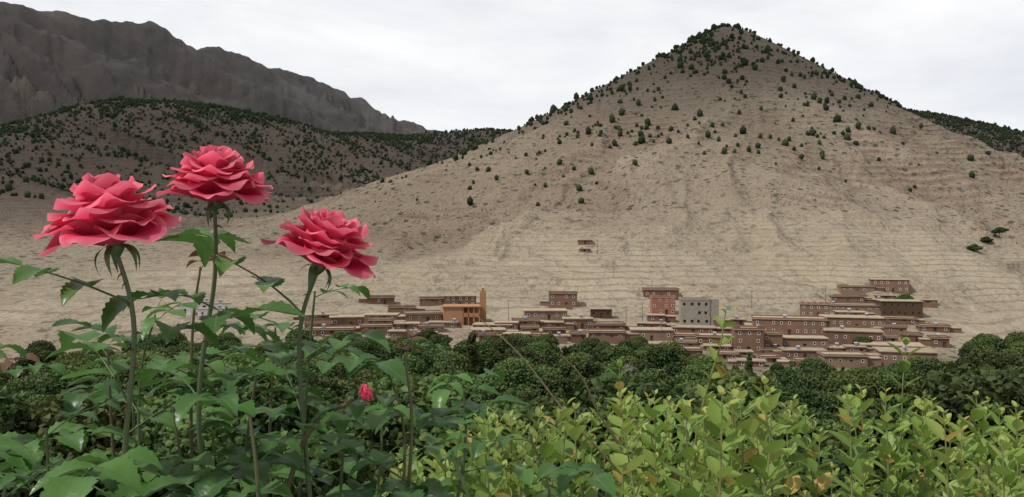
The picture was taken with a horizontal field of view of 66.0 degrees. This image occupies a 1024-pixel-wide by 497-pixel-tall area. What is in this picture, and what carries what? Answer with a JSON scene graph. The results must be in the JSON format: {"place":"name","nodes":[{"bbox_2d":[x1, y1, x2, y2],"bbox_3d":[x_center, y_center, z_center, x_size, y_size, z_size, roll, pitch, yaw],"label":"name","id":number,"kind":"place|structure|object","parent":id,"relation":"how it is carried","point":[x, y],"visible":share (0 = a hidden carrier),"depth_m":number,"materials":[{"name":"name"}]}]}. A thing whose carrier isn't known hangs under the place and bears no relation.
{"place":"outdoors","nodes":[
{"label":"outdoors","id":0,"kind":"place"},
{"bbox_2d":[0,2,1023,375],"bbox_3d":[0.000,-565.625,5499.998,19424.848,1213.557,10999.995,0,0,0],"label":"terrain","id":1,"kind":"structure","parent":0,"point":[746,232],"depth_m":619.31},
{"bbox_2d":[0,370,15,384],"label":"tree","id":2,"kind":"object","parent":1,"relation":"on","point":[7,376],"visible":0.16,"depth_m":138.62,"materials":[{"name":"green plant"}]},
{"bbox_2d":[7,365,28,386],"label":"tree","id":3,"kind":"object","parent":1,"relation":"on","point":[24,373],"visible":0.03,"depth_m":146.56,"materials":[{"name":"green plant"}]},
{"bbox_2d":[0,377,40,395],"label":"tree","id":4,"kind":"object","parent":1,"relation":"on","point":[24,384],"visible":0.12,"depth_m":129.93,"materials":[{"name":"green plant"}]},
{"bbox_2d":[14,340,66,370],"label":"tree","id":5,"kind":"object","parent":1,"relation":"on","point":[42,350],"visible":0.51,"depth_m":177.62,"materials":[{"name":"green plant"}]},
{"bbox_2d":[0,387,87,496],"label":"bush","id":6,"kind":"object","parent":1,"relation":"on","point":[14,410],"visible":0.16,"depth_m":30.80,"materials":[{"name":"green plant"}]},
{"bbox_2d":[23,359,79,381],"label":"tree","id":7,"kind":"object","parent":1,"relation":"on","point":[43,371],"visible":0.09,"depth_m":141.67,"materials":[{"name":"green plant"}]},
{"bbox_2d":[12,365,95,408],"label":"tree","id":8,"kind":"object","parent":1,"relation":"on","point":[50,383],"visible":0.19,"depth_m":126.98,"materials":[{"name":"green plant"}]},
{"bbox_2d":[55,351,86,363],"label":"tree","id":9,"kind":"object","parent":1,"relation":"on","point":[70,355],"visible":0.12,"depth_m":176.26,"materials":[{"name":"green plant"}]},
{"bbox_2d":[69,355,95,365],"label":"tree","id":10,"kind":"object","parent":1,"relation":"on","point":[79,361],"visible":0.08,"depth_m":164.36,"materials":[{"name":"green plant"}]},
{"bbox_2d":[0,388,173,496],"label":"bush","id":11,"kind":"object","parent":1,"relation":"on","point":[45,414],"visible":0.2,"depth_m":31.51,"materials":[{"name":"green plant"}]},
{"bbox_2d":[76,341,115,356],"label":"tree","id":12,"kind":"object","parent":1,"relation":"on","point":[101,352],"visible":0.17,"depth_m":199.25,"materials":[{"name":"green plant"}]},
{"bbox_2d":[91,358,115,384],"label":"tree","id":13,"kind":"object","parent":1,"relation":"on","point":[99,376],"visible":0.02,"depth_m":139.36,"materials":[{"name":"green plant"}]},
{"bbox_2d":[121,348,154,359],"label":"tree","id":14,"kind":"object","parent":1,"relation":"on","point":[125,355],"visible":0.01,"depth_m":155.69,"materials":[{"name":"green plant"}]},
{"bbox_2d":[119,334,167,357],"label":"tree","id":15,"kind":"object","parent":1,"relation":"on","point":[152,345],"visible":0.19,"depth_m":170.17,"materials":[{"name":"green plant"}]},
{"bbox_2d":[93,351,198,405],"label":"tree","id":16,"kind":"object","parent":1,"relation":"on","point":[122,376],"visible":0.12,"depth_m":116.86,"materials":[{"name":"green plant"}]},
{"bbox_2d":[125,393,174,406],"bbox_3d":[-21.851,16.840,45.461,16.112,16.776,14.026,0,0,-18],"label":"tree","id":17,"kind":"object","parent":1,"relation":"on","point":[148,398],"depth_m":45.49,"materials":[{"name":"green plant"}]},
{"bbox_2d":[151,348,178,357],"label":"tree","id":18,"kind":"object","parent":1,"relation":"on","point":[169,352],"visible":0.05,"depth_m":162.76,"materials":[{"name":"green plant"}]},
{"bbox_2d":[150,331,189,347],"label":"tree","id":19,"kind":"object","parent":1,"relation":"on","point":[180,339],"visible":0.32,"depth_m":184.24,"materials":[{"name":"green plant"}]},
{"bbox_2d":[135,398,253,496],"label":"tree","id":20,"kind":"object","parent":1,"relation":"on","point":[151,404],"depth_m":40.95,"materials":[{"name":"green plant"}]},
{"bbox_2d":[181,343,207,354],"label":"tree","id":21,"kind":"object","parent":1,"relation":"on","point":[197,347],"visible":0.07,"depth_m":182.98,"materials":[{"name":"green plant"}]},
{"bbox_2d":[177,298,231,317],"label":"building","id":22,"kind":"structure","parent":1,"relation":"on","point":[220,305],"depth_m":273.90,"materials":[{"name":"white paint"}]},
{"bbox_2d":[208,332,243,350],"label":"tree","id":23,"kind":"object","parent":1,"relation":"on","point":[226,338],"visible":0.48,"depth_m":204.49,"materials":[{"name":"green plant"}]},
{"bbox_2d":[210,347,262,368],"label":"tree","id":24,"kind":"object","parent":1,"relation":"on","point":[227,353],"visible":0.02,"depth_m":158.28,"materials":[{"name":"green plant"}]},
{"bbox_2d":[128,355,373,496],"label":"bush","id":25,"kind":"object","parent":1,"relation":"on","point":[159,440],"visible":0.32,"depth_m":28.24,"materials":[{"name":"green plant"}]},
{"bbox_2d":[253,339,273,353],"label":"tree","id":26,"kind":"object","parent":1,"relation":"on","point":[260,350],"visible":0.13,"depth_m":189.20,"materials":[{"name":"green plant"}]},
{"bbox_2d":[282,327,326,344],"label":"tree","id":27,"kind":"object","parent":1,"relation":"on","point":[291,334],"visible":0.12,"depth_m":190.87,"materials":[{"name":"green plant"}]},
{"bbox_2d":[266,367,346,403],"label":"tree","id":28,"kind":"object","parent":1,"relation":"on","point":[315,380],"visible":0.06,"depth_m":116.38,"materials":[{"name":"green plant"}]},
{"bbox_2d":[0,212,615,496],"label":"rose bush","id":29,"kind":"object","parent":1,"relation":"on","point":[122,475],"visible":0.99,"depth_m":0.73,"materials":[{"name":"green plant"}]},
{"bbox_2d":[33,145,378,400],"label":"roses","id":30,"kind":"object","parent":29,"relation":"attached to","point":[109,209],"visible":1,"depth_m":0.67,"materials":[{"name":"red plant"}]},
{"bbox_2d":[287,358,358,389],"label":"tree","id":31,"kind":"object","parent":1,"relation":"on","point":[313,364],"visible":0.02,"depth_m":129.51,"materials":[{"name":"green plant"}]},
{"bbox_2d":[308,385,339,414],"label":"tree","id":32,"kind":"object","parent":1,"relation":"on","point":[327,397],"visible":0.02,"depth_m":100.66,"materials":[{"name":"green plant"}]},
{"bbox_2d":[318,374,346,400],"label":"tree","id":33,"kind":"object","parent":1,"relation":"on","point":[330,382],"visible":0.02,"depth_m":121.20,"materials":[{"name":"green plant"}]},
{"bbox_2d":[324,330,354,344],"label":"tree","id":34,"kind":"object","parent":1,"relation":"on","point":[340,335],"visible":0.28,"depth_m":218.12,"materials":[{"name":"green plant"}]},
{"bbox_2d":[333,378,368,400],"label":"tree","id":35,"kind":"object","parent":1,"relation":"on","point":[349,385],"visible":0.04,"depth_m":122.12,"materials":[{"name":"green plant"}]},
{"bbox_2d":[330,360,385,380],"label":"tree","id":36,"kind":"object","parent":1,"relation":"on","point":[339,372],"visible":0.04,"depth_m":140.06,"materials":[{"name":"green plant"}]},
{"bbox_2d":[352,368,381,381],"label":"tree","id":37,"kind":"object","parent":1,"relation":"on","point":[367,375],"visible":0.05,"depth_m":140.11,"materials":[{"name":"green plant"}]},
{"bbox_2d":[353,337,383,357],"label":"tree","id":38,"kind":"object","parent":1,"relation":"on","point":[375,349],"visible":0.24,"depth_m":183.09,"materials":[{"name":"green plant"}]},
{"bbox_2d":[375,338,433,376],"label":"tree","id":39,"kind":"object","parent":1,"relation":"on","point":[399,352],"visible":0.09,"depth_m":158.30,"materials":[{"name":"green plant"}]},
{"bbox_2d":[384,353,427,376],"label":"tree","id":40,"kind":"object","parent":1,"relation":"on","point":[419,367],"visible":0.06,"depth_m":150.35,"materials":[{"name":"green plant"}]},
{"bbox_2d":[407,338,432,352],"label":"tree","id":41,"kind":"object","parent":1,"relation":"on","point":[418,341],"visible":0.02,"depth_m":182.61,"materials":[{"name":"green plant"}]},
{"bbox_2d":[418,328,437,340],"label":"tree","id":42,"kind":"object","parent":1,"relation":"on","point":[428,333],"visible":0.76,"depth_m":244.59,"materials":[{"name":"green plant"}]},
{"bbox_2d":[430,334,446,343],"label":"tree","id":43,"kind":"object","parent":1,"relation":"on","point":[437,338],"visible":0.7,"depth_m":235.68,"materials":[{"name":"green plant"}]},
{"bbox_2d":[422,364,459,377],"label":"tree","id":44,"kind":"object","parent":1,"relation":"on","point":[439,370],"visible":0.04,"depth_m":146.36,"materials":[{"name":"green plant"}]},
{"bbox_2d":[428,346,463,358],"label":"tree","id":45,"kind":"object","parent":1,"relation":"on","point":[432,352],"visible":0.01,"depth_m":176.41,"materials":[{"name":"green plant"}]},
{"bbox_2d":[339,374,570,496],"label":"bush","id":46,"kind":"object","parent":1,"relation":"on","point":[421,386],"visible":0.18,"depth_m":35.27,"materials":[{"name":"green plant"}]},
{"bbox_2d":[430,350,481,373],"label":"tree","id":47,"kind":"object","parent":1,"relation":"on","point":[459,362],"visible":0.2,"depth_m":163.15,"materials":[{"name":"green plant"}]},
{"bbox_2d":[453,339,490,366],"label":"tree","id":48,"kind":"object","parent":1,"relation":"on","point":[460,347],"visible":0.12,"depth_m":175.27,"materials":[{"name":"green plant"}]},
{"bbox_2d":[465,332,481,377],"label":"tree","id":49,"kind":"object","parent":1,"relation":"on","point":[471,348],"visible":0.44,"depth_m":163.42,"materials":[{"name":"green plant"}]},
{"bbox_2d":[447,374,517,411],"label":"tree","id":50,"kind":"object","parent":1,"relation":"on","point":[480,396],"visible":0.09,"depth_m":113.61,"materials":[{"name":"green plant"}]},
{"bbox_2d":[477,338,501,362],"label":"tree","id":51,"kind":"object","parent":1,"relation":"on","point":[493,350],"visible":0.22,"depth_m":181.49,"materials":[{"name":"green plant"}]},
{"bbox_2d":[484,357,494,378],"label":"tree","id":52,"kind":"object","parent":1,"relation":"on","point":[489,364],"visible":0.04,"depth_m":140.24,"materials":[{"name":"green plant"}]},
{"bbox_2d":[0,23,1023,218],"bbox_3d":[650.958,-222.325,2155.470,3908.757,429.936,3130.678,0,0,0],"label":"hillside shrubs","id":53,"kind":"object","parent":1,"relation":"on","point":[235,112],"visible":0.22,"depth_m":1289.30,"materials":[{"name":"green plant"}]},
{"bbox_2d":[488,333,538,354],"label":"tree","id":54,"kind":"object","parent":1,"relation":"on","point":[512,340],"visible":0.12,"depth_m":185.49,"materials":[{"name":"green plant"}]},
{"bbox_2d":[481,345,548,373],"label":"tree","id":55,"kind":"object","parent":1,"relation":"on","point":[523,351],"visible":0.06,"depth_m":161.97,"materials":[{"name":"green plant"}]},
{"bbox_2d":[487,357,546,395],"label":"tree","id":56,"kind":"object","parent":1,"relation":"on","point":[519,372],"visible":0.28,"depth_m":131.53,"materials":[{"name":"green plant"}]},
{"bbox_2d":[498,403,552,427],"bbox_3d":[0.861,13.617,37.993,8.898,12.315,9.738,0,0,-1],"label":"tree","id":57,"kind":"object","parent":1,"relation":"on","point":[519,407],"depth_m":38.06,"materials":[{"name":"green plant"}]},
{"bbox_2d":[503,385,548,405],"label":"tree","id":58,"kind":"object","parent":1,"relation":"on","point":[526,394],"visible":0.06,"depth_m":125.31,"materials":[{"name":"green plant"}]},
{"bbox_2d":[524,342,559,364],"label":"tree","id":59,"kind":"object","parent":1,"relation":"on","point":[539,348],"visible":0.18,"depth_m":188.94,"materials":[{"name":"green plant"}]},
{"bbox_2d":[530,333,560,354],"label":"tree","id":60,"kind":"object","parent":1,"relation":"on","point":[541,337],"visible":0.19,"depth_m":208.53,"materials":[{"name":"green plant"}]},
{"bbox_2d":[533,364,557,377],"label":"tree","id":61,"kind":"object","parent":1,"relation":"on","point":[544,368],"depth_m":141.49,"materials":[{"name":"green plant"}]},
{"bbox_2d":[522,396,570,412],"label":"tree","id":62,"kind":"object","parent":1,"relation":"on","point":[545,402],"visible":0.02,"depth_m":96.46,"materials":[{"name":"green plant"}]},
{"bbox_2d":[556,361,576,400],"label":"tree","id":63,"kind":"object","parent":1,"relation":"on","point":[565,381],"visible":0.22,"depth_m":125.52,"materials":[{"name":"green plant"}]},
{"bbox_2d":[535,368,606,399],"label":"tree","id":64,"kind":"object","parent":1,"relation":"on","point":[551,379],"visible":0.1,"depth_m":130.79,"materials":[{"name":"green plant"}]},
{"bbox_2d":[549,351,604,380],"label":"tree","id":65,"kind":"object","parent":1,"relation":"on","point":[585,365],"visible":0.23,"depth_m":157.36,"materials":[{"name":"green plant"}]},
{"bbox_2d":[551,342,602,367],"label":"tree","id":66,"kind":"object","parent":1,"relation":"on","point":[581,347],"visible":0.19,"depth_m":183.37,"materials":[{"name":"green plant"}]},
{"bbox_2d":[575,338,599,354],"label":"tree","id":67,"kind":"object","parent":1,"relation":"on","point":[588,342],"visible":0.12,"depth_m":217.43,"materials":[{"name":"green plant"}]},
{"bbox_2d":[601,361,620,372],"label":"tree","id":68,"kind":"object","parent":1,"relation":"on","point":[613,367],"visible":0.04,"depth_m":167.51,"materials":[{"name":"green plant"}]},
{"bbox_2d":[601,345,642,365],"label":"tree","id":69,"kind":"object","parent":1,"relation":"on","point":[611,354],"visible":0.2,"depth_m":179.47,"materials":[{"name":"green plant"}]},
{"bbox_2d":[293,240,961,367],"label":"village","id":70,"kind":"object","parent":1,"relation":"on","point":[783,340],"visible":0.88,"depth_m":282.59,"materials":[{"name":"brown"}]},
{"bbox_2d":[516,369,739,496],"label":"tree","id":71,"kind":"object","parent":1,"relation":"on","point":[636,385],"visible":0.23,"depth_m":28.67,"materials":[{"name":"green plant"}]},
{"bbox_2d":[614,355,642,373],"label":"tree","id":72,"kind":"object","parent":1,"relation":"on","point":[628,360],"visible":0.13,"depth_m":171.50,"materials":[{"name":"green plant"}]},
{"bbox_2d":[620,363,638,376],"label":"pale tree","id":73,"kind":"object","parent":1,"relation":"on","point":[631,368],"visible":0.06,"depth_m":147.99,"materials":[{"name":"green plant"}]},
{"bbox_2d":[622,335,654,349],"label":"tree","id":74,"kind":"object","parent":1,"relation":"on","point":[637,342],"visible":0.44,"depth_m":222.32,"materials":[{"name":"green plant"}]},
{"bbox_2d":[633,368,676,388],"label":"tree","id":75,"kind":"object","parent":1,"relation":"on","point":[652,372],"visible":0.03,"depth_m":143.46,"materials":[{"name":"green plant"}]},
{"bbox_2d":[655,369,665,383],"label":"tree","id":76,"kind":"object","parent":1,"relation":"on","point":[661,374],"visible":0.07,"depth_m":133.42,"materials":[{"name":"green plant"}]},
{"bbox_2d":[638,345,683,377],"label":"tree","id":77,"kind":"object","parent":1,"relation":"on","point":[658,357],"visible":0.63,"depth_m":172.68,"materials":[{"name":"green plant"}]},
{"bbox_2d":[637,341,692,366],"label":"tree","id":78,"kind":"object","parent":1,"relation":"on","point":[684,358],"visible":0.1,"depth_m":179.54,"materials":[{"name":"green plant"}]},
{"bbox_2d":[674,379,701,391],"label":"tree","id":79,"kind":"object","parent":1,"relation":"on","point":[691,383],"visible":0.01,"depth_m":115.90,"materials":[{"name":"green plant"}]},
{"bbox_2d":[372,308,1023,496],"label":"shrub","id":80,"kind":"object","parent":1,"relation":"on","point":[767,463],"visible":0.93,"depth_m":1.37,"materials":[{"name":"green plant"}]},
{"bbox_2d":[669,363,733,388],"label":"tree","id":81,"kind":"object","parent":1,"relation":"on","point":[698,374],"visible":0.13,"depth_m":141.45,"materials":[{"name":"green plant"}]},
{"bbox_2d":[679,355,726,374],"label":"tree","id":82,"kind":"object","parent":1,"relation":"on","point":[697,362],"visible":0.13,"depth_m":168.80,"materials":[{"name":"green plant"}]},
{"bbox_2d":[506,239,919,332],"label":"poles","id":83,"kind":"object","parent":1,"relation":"on","point":[644,302],"visible":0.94,"depth_m":300.87,"materials":[{"name":"brown wood"}]},
{"bbox_2d":[744,351,752,372],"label":"tree","id":84,"kind":"object","parent":1,"relation":"on","point":[748,366],"visible":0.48,"depth_m":197.50,"materials":[{"name":"green plant"}]},
{"bbox_2d":[763,362,785,373],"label":"tree","id":85,"kind":"object","parent":1,"relation":"on","point":[777,366],"visible":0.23,"depth_m":197.94,"materials":[{"name":"green plant"}]},
{"bbox_2d":[700,388,857,496],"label":"tree","id":86,"kind":"object","parent":1,"relation":"on","point":[832,457],"visible":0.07,"depth_m":31.50,"materials":[{"name":"green plant"}]},
{"bbox_2d":[688,370,875,494],"bbox_3d":[11.239,14.596,41.800,14.582,16.200,12.694,0,0,4],"label":"tree","id":87,"kind":"object","parent":1,"relation":"on","point":[750,380],"visible":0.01,"depth_m":40.97,"materials":[{"name":"green plant"}]},
{"bbox_2d":[772,368,805,388],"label":"tree","id":88,"kind":"object","parent":1,"relation":"on","point":[784,377],"visible":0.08,"depth_m":146.48,"materials":[{"name":"green plant"}]},
{"bbox_2d":[784,372,829,393],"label":"tree","id":89,"kind":"object","parent":1,"relation":"on","point":[815,382],"visible":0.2,"depth_m":142.20,"materials":[{"name":"green plant"}]},
{"bbox_2d":[797,366,823,374],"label":"tree","id":90,"kind":"object","parent":1,"relation":"on","point":[807,370],"visible":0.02,"depth_m":155.84,"materials":[{"name":"green plant"}]},
{"bbox_2d":[781,384,844,424],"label":"tree","id":91,"kind":"object","parent":1,"relation":"on","point":[813,402],"visible":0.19,"depth_m":118.82,"materials":[{"name":"green plant"}]},
{"bbox_2d":[794,357,836,374],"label":"tree","id":92,"kind":"object","parent":1,"relation":"on","point":[824,367],"visible":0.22,"depth_m":172.03,"materials":[{"name":"green plant"}]},
{"bbox_2d":[813,418,848,439],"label":"tree","id":93,"kind":"object","parent":1,"relation":"on","point":[832,425],"depth_m":97.98,"materials":[{"name":"green plant"}]},
{"bbox_2d":[819,390,868,415],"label":"tree","id":94,"kind":"object","parent":1,"relation":"on","point":[832,400],"visible":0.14,"depth_m":126.14,"materials":[{"name":"green plant"}]},
{"bbox_2d":[815,373,879,413],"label":"tree","id":95,"kind":"object","parent":1,"relation":"on","point":[834,384],"visible":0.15,"depth_m":131.37,"materials":[{"name":"green plant"}]},
{"bbox_2d":[821,432,878,496],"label":"tree","id":96,"kind":"object","parent":1,"relation":"on","point":[835,443],"visible":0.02,"depth_m":38.27,"materials":[{"name":"green plant"}]},
{"bbox_2d":[834,369,867,381],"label":"tree","id":97,"kind":"object","parent":1,"relation":"on","point":[859,374],"visible":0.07,"depth_m":157.86,"materials":[{"name":"green plant"}]},
{"bbox_2d":[851,336,872,344],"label":"lone tree","id":98,"kind":"object","parent":1,"relation":"on","point":[861,339],"visible":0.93,"depth_m":267.53,"materials":[{"name":"green plant"}]},
{"bbox_2d":[863,370,914,408],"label":"tree","id":99,"kind":"object","parent":1,"relation":"on","point":[885,381],"visible":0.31,"depth_m":139.14,"materials":[{"name":"green plant"}]},
{"bbox_2d":[865,365,916,387],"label":"tree","id":100,"kind":"object","parent":1,"relation":"on","point":[893,369],"visible":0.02,"depth_m":147.53,"materials":[{"name":"green plant"}]},
{"bbox_2d":[901,357,949,382],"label":"tree","id":101,"kind":"object","parent":1,"relation":"on","point":[924,367],"visible":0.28,"depth_m":162.34,"materials":[{"name":"green plant"}]},
{"bbox_2d":[848,358,1023,496],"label":"tree","id":102,"kind":"object","parent":1,"relation":"on","point":[951,389],"visible":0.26,"depth_m":30.04,"materials":[{"name":"green plant"}]},
{"bbox_2d":[954,347,1006,374],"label":"tree","id":103,"kind":"object","parent":1,"relation":"on","point":[976,357],"visible":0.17,"depth_m":162.50,"materials":[{"name":"green plant"}]},
{"bbox_2d":[958,333,1009,357],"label":"tree","id":104,"kind":"object","parent":1,"relation":"on","point":[960,352],"visible":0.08,"depth_m":223.35,"materials":[{"name":"green plant"}]},
{"bbox_2d":[961,334,1011,354],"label":"tree","id":105,"kind":"object","parent":1,"relation":"on","point":[989,343],"visible":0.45,"depth_m":215.81,"materials":[{"name":"green plant"}]},
{"bbox_2d":[993,352,1023,366],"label":"tree","id":106,"kind":"object","parent":1,"relation":"on","point":[1011,359],"visible":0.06,"depth_m":188.49,"materials":[{"name":"green plant"}]},
{"bbox_2d":[1001,365,1023,384],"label":"tree","id":107,"kind":"object","parent":1,"relation":"on","point":[1018,373],"visible":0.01,"depth_m":39.70,"materials":[{"name":"green plant"}]},
{"bbox_2d":[1001,347,1023,357],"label":"tree","id":108,"kind":"object","parent":1,"relation":"on","point":[1018,351],"visible":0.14,"depth_m":207.69,"materials":[{"name":"green plant"}]},
{"bbox_2d":[1003,331,1023,344],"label":"tree","id":109,"kind":"object","parent":1,"relation":"on","point":[1013,337],"visible":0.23,"depth_m":225.21,"materials":[{"name":"green plant"}]},
{"bbox_2d":[0,0,1023,131],"label":"sky","id":110,"kind":"structure","parent":0,"point":[440,65],"materials":[{"name":"white"}]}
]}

